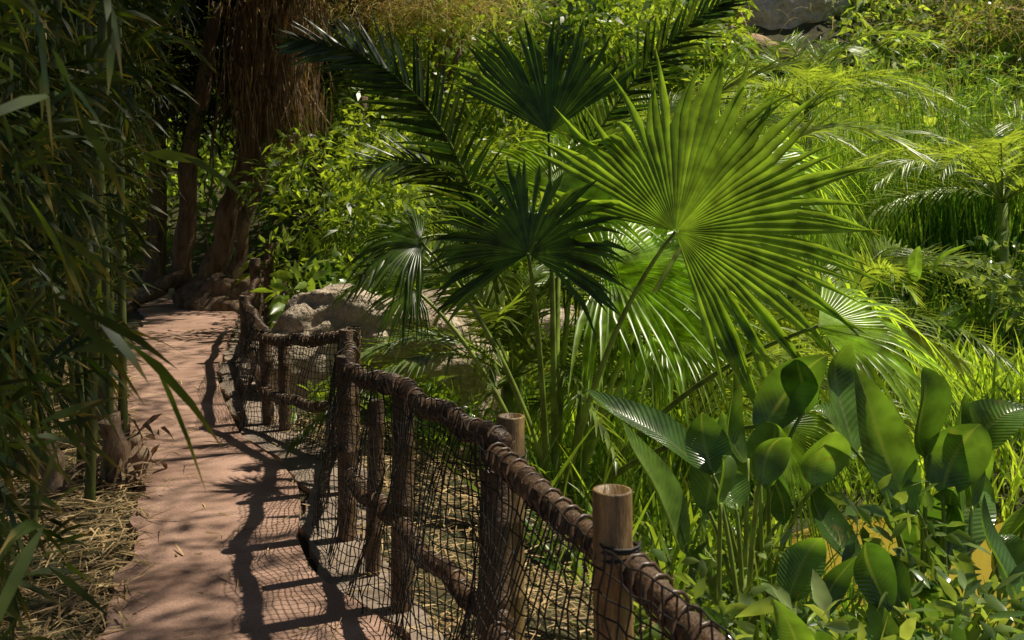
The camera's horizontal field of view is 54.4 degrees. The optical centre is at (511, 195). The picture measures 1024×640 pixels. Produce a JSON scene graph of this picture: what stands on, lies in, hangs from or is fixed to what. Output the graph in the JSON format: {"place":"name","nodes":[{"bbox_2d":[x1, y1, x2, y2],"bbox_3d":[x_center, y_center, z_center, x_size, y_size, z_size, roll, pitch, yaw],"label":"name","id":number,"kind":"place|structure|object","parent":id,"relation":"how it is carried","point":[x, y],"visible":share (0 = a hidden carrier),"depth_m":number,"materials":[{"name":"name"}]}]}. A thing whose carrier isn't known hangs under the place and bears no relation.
{"place":"outdoors","nodes":[
{"label":"outdoors","id":0,"kind":"place"},
{"bbox_2d":[95,287,395,639],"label":"path","id":1,"kind":"structure","parent":0,"point":[262,488],"depth_m":4.92,"materials":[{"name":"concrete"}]},
{"bbox_2d":[0,0,1023,639],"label":"ground","id":2,"kind":"structure","parent":0,"point":[776,36],"depth_m":5.92,"materials":[{"name":"soil"}]},
{"bbox_2d":[29,376,173,497],"bbox_3d":[-2.370,1.498,5.863,0.744,0.817,0.640,0,0,0],"label":"bamboo stump","id":3,"kind":"object","parent":2,"relation":"on","point":[129,455],"visible":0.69,"depth_m":5.79,"materials":[{"name":"brown wood"}]},
{"bbox_2d":[0,0,258,639],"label":"bamboo grove","id":4,"kind":"object","parent":2,"relation":"on","point":[98,77],"visible":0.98,"depth_m":3.46,"materials":[{"name":"green plant"}]},
{"bbox_2d":[2,0,357,288],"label":"background tree","id":5,"kind":"object","parent":2,"relation":"on","point":[155,272],"visible":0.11,"depth_m":17.80,"materials":[{"name":"brown plant"}]},
{"bbox_2d":[171,273,288,314],"bbox_3d":[-4.190,1.686,14.905,1.720,1.029,1.354,0,0,0],"label":"boulder","id":6,"kind":"object","parent":2,"relation":"on","point":[220,293],"visible":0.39,"depth_m":14.46,"materials":[{"name":"brown stone"}]},
{"bbox_2d":[68,0,407,54],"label":"overhanging tree","id":7,"kind":"object","parent":2,"relation":"on","point":[205,2],"visible":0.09,"depth_m":16.02,"materials":[{"name":"green plant"}]},
{"bbox_2d":[116,0,367,311],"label":"gnarled tree","id":8,"kind":"object","parent":2,"relation":"on","point":[271,95],"visible":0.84,"depth_m":14.79,"materials":[{"name":"brown plant"}]},
{"bbox_2d":[169,0,456,263],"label":"background tree","id":9,"kind":"object","parent":2,"relation":"on","point":[313,174],"visible":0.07,"depth_m":19.82,"materials":[{"name":"green plant"}]},
{"bbox_2d":[217,315,443,639],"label":"path edging","id":10,"kind":"object","parent":2,"relation":"on","point":[308,467],"visible":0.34,"depth_m":5.62,"materials":[{"name":"concrete"}]},
{"bbox_2d":[0,322,735,639],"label":"straw litter","id":11,"kind":"object","parent":2,"relation":"on","point":[108,585],"visible":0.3,"depth_m":4.74,"materials":[{"name":"beige plant"}]},
{"bbox_2d":[253,284,502,425],"bbox_3d":[-1.119,1.741,8.703,2.260,1.935,1.302,0,0,0],"label":"boulder","id":12,"kind":"object","parent":2,"relation":"on","point":[311,310],"visible":0.23,"depth_m":8.22,"materials":[{"name":"grey stone"}]},
{"bbox_2d":[249,245,614,448],"bbox_3d":[-0.613,1.581,9.504,3.687,2.182,4.928,0,0,0],"label":"broadleaf shrub","id":13,"kind":"object","parent":2,"relation":"on","point":[316,281],"visible":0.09,"depth_m":9.23,"materials":[{"name":"green plant"}]},
{"bbox_2d":[309,0,591,243],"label":"background tree","id":14,"kind":"object","parent":2,"relation":"on","point":[434,64],"visible":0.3,"depth_m":18.02,"materials":[{"name":"green plant"}]},
{"bbox_2d":[230,58,675,337],"bbox_3d":[-0.236,0.043,14.008,7.046,4.941,8.257,0,0,0],"label":"shrub thicket","id":15,"kind":"object","parent":2,"relation":"on","point":[376,207],"visible":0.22,"depth_m":12.22,"materials":[{"name":"green plant"}]},
{"bbox_2d":[231,243,735,639],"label":"rope net fence","id":16,"kind":"object","parent":2,"relation":"on","point":[626,571],"visible":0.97,"depth_m":3.27,"materials":[{"name":"wood"},{"name":"rope"}]},
{"bbox_2d":[37,0,1023,263],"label":"hillside bushes","id":17,"kind":"object","parent":2,"relation":"on","point":[901,14],"visible":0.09,"depth_m":23.96,"materials":[{"name":"green plant"}]},
{"bbox_2d":[272,0,810,474],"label":"date palm","id":18,"kind":"object","parent":2,"relation":"on","point":[510,324],"visible":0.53,"depth_m":6.98,"materials":[{"name":"green plant"}]},
{"bbox_2d":[493,305,598,393],"bbox_3d":[0.214,1.668,10.182,1.484,1.168,1.353,0,0,-33],"label":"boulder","id":19,"kind":"object","parent":2,"relation":"on","point":[546,319],"visible":0.03,"depth_m":9.62,"materials":[{"name":"grey stone"}]},
{"bbox_2d":[470,0,766,161],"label":"background tree","id":20,"kind":"object","parent":2,"relation":"on","point":[611,20],"visible":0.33,"depth_m":18.74,"materials":[{"name":"green plant"}]},
{"bbox_2d":[351,229,911,497],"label":"strap leaf plants","id":21,"kind":"object","parent":2,"relation":"on","point":[646,438],"visible":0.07,"depth_m":8.07,"materials":[{"name":"green plant"}]},
{"bbox_2d":[296,0,1023,115],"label":"dry grass","id":22,"kind":"structure","parent":2,"relation":"on","point":[383,6],"depth_m":16.45,"materials":[{"name":"green plant"}]},
{"bbox_2d":[335,14,1007,586],"bbox_3d":[1.181,0.571,6.233,3.548,3.459,3.190,0,0,33],"label":"fan palm","id":23,"kind":"object","parent":2,"relation":"on","point":[735,210],"visible":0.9,"depth_m":5.62,"materials":[{"name":"green plant"}]},
{"bbox_2d":[360,343,1023,639],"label":"undergrowth grass","id":24,"kind":"structure","parent":2,"relation":"on","point":[647,509],"depth_m":5.58,"materials":[{"name":"green plant"}]},
{"bbox_2d":[565,89,866,208],"bbox_3d":[2.848,0.079,14.062,4.835,3.615,4.894,0,0,0],"label":"date palm","id":25,"kind":"object","parent":2,"relation":"on","point":[776,118],"visible":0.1,"depth_m":14.44,"materials":[{"name":"green plant"}]},
{"bbox_2d":[586,354,850,637],"bbox_3d":[0.818,1.310,4.054,1.036,1.353,0.458,0,0,0],"label":"canna plant","id":26,"kind":"object","parent":2,"relation":"on","point":[787,393],"visible":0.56,"depth_m":4.06,"materials":[{"name":"green plant"}]},
{"bbox_2d":[463,107,977,507],"bbox_3d":[1.529,0.890,7.532,3.530,3.211,4.260,0,0,-44],"label":"date palm","id":27,"kind":"object","parent":2,"relation":"on","point":[788,326],"visible":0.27,"depth_m":6.89,"materials":[{"name":"green plant"}]},
{"bbox_2d":[685,371,826,629],"bbox_3d":[0.888,1.273,3.686,0.299,1.237,0.465,0,0,-37],"label":"canna plant","id":28,"kind":"object","parent":2,"relation":"on","point":[710,444],"visible":0.81,"depth_m":3.69,"materials":[{"name":"green plant"}]},
{"bbox_2d":[715,3,829,73],"bbox_3d":[6.970,-4.024,26.677,3.191,2.238,0.863,0,0,-13],"label":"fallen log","id":29,"kind":"object","parent":2,"relation":"on","point":[760,39],"visible":0.23,"depth_m":26.30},
{"bbox_2d":[720,0,863,29],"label":"rock outcrop","id":30,"kind":"object","parent":2,"relation":"on","point":[767,16],"visible":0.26,"depth_m":28.57,"materials":[{"name":"grey stone"}]},
{"bbox_2d":[564,229,1023,639],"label":"pond edge shrub","id":31,"kind":"object","parent":2,"relation":"on","point":[965,568],"visible":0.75,"depth_m":3.70,"materials":[{"name":"green plant"}]},
{"bbox_2d":[752,556,856,639],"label":"arrowhead plant","id":32,"kind":"object","parent":2,"relation":"on","point":[837,579],"visible":0.41,"depth_m":3.20,"materials":[{"name":"green plant"}]},
{"bbox_2d":[760,283,879,402],"bbox_3d":[2.993,1.584,9.570,1.229,1.761,0.594,0,0,0],"label":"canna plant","id":33,"kind":"object","parent":2,"relation":"on","point":[871,289],"visible":0.07,"depth_m":9.74,"materials":[{"name":"green plant"}]},
{"bbox_2d":[692,21,974,207],"bbox_3d":[5.180,-0.785,17.335,5.376,4.646,4.896,0,0,0],"label":"date palm","id":34,"kind":"object","parent":2,"relation":"on","point":[809,78],"visible":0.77,"depth_m":17.07,"materials":[{"name":"green plant"}]},
{"bbox_2d":[772,599,899,639],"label":"arrowhead plant","id":35,"kind":"object","parent":2,"relation":"on","point":[788,624],"visible":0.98,"depth_m":2.87,"materials":[{"name":"green plant"}]},
{"bbox_2d":[663,5,1023,316],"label":"reed bed","id":36,"kind":"object","parent":2,"relation":"on","point":[955,221],"visible":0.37,"depth_m":15.53,"materials":[{"name":"green plant"}]},
{"bbox_2d":[730,235,1023,394],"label":"date palm","id":37,"kind":"object","parent":2,"relation":"on","point":[896,274],"visible":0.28,"depth_m":10.43,"materials":[{"name":"green plant"}]},
{"bbox_2d":[743,245,1023,519],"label":"bank grass","id":38,"kind":"structure","parent":2,"relation":"on","point":[995,381],"depth_m":10.96,"materials":[{"name":"green plant"}]},
{"bbox_2d":[862,244,970,412],"bbox_3d":[4.098,1.411,10.167,1.066,1.849,0.916,0,0,22],"label":"canna plant","id":39,"kind":"object","parent":2,"relation":"on","point":[914,264],"visible":0.42,"depth_m":10.01,"materials":[{"name":"green plant"}]},
{"bbox_2d":[810,343,1023,635],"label":"canna plant","id":40,"kind":"object","parent":2,"relation":"on","point":[858,411],"visible":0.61,"depth_m":4.32,"materials":[{"name":"green plant"}]},
{"bbox_2d":[814,119,1023,329],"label":"date palm","id":41,"kind":"object","parent":2,"relation":"on","point":[981,161],"visible":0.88,"depth_m":13.92,"materials":[{"name":"green plant"}]},
{"bbox_2d":[853,494,1023,636],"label":"canna plant","id":42,"kind":"object","parent":2,"relation":"on","point":[878,571],"visible":0.75,"depth_m":3.36,"materials":[{"name":"green plant"}]},
{"bbox_2d":[893,450,1023,637],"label":"canna plant","id":43,"kind":"object","parent":2,"relation":"on","point":[1013,523],"visible":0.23,"depth_m":4.63,"materials":[{"name":"green plant"}]},
{"bbox_2d":[893,249,1023,325],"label":"groundcover mound","id":44,"kind":"object","parent":2,"relation":"on","point":[984,299],"visible":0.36,"depth_m":14.00,"materials":[{"name":"green plant"}]},
{"bbox_2d":[936,99,1023,190],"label":"date palm","id":45,"kind":"object","parent":2,"relation":"on","point":[1016,119],"visible":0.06,"depth_m":17.88,"materials":[{"name":"green plant"}]},
{"bbox_2d":[939,0,1023,97],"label":"background tree","id":46,"kind":"object","parent":2,"relation":"on","point":[1007,46],"visible":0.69,"depth_m":24.12,"materials":[{"name":"green plant"}]},
{"bbox_2d":[772,513,1020,631],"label":"leaves","id":47,"kind":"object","parent":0,"point":[981,559],"depth_m":6.98,"materials":[{"name":"yellow plant"}]}
]}

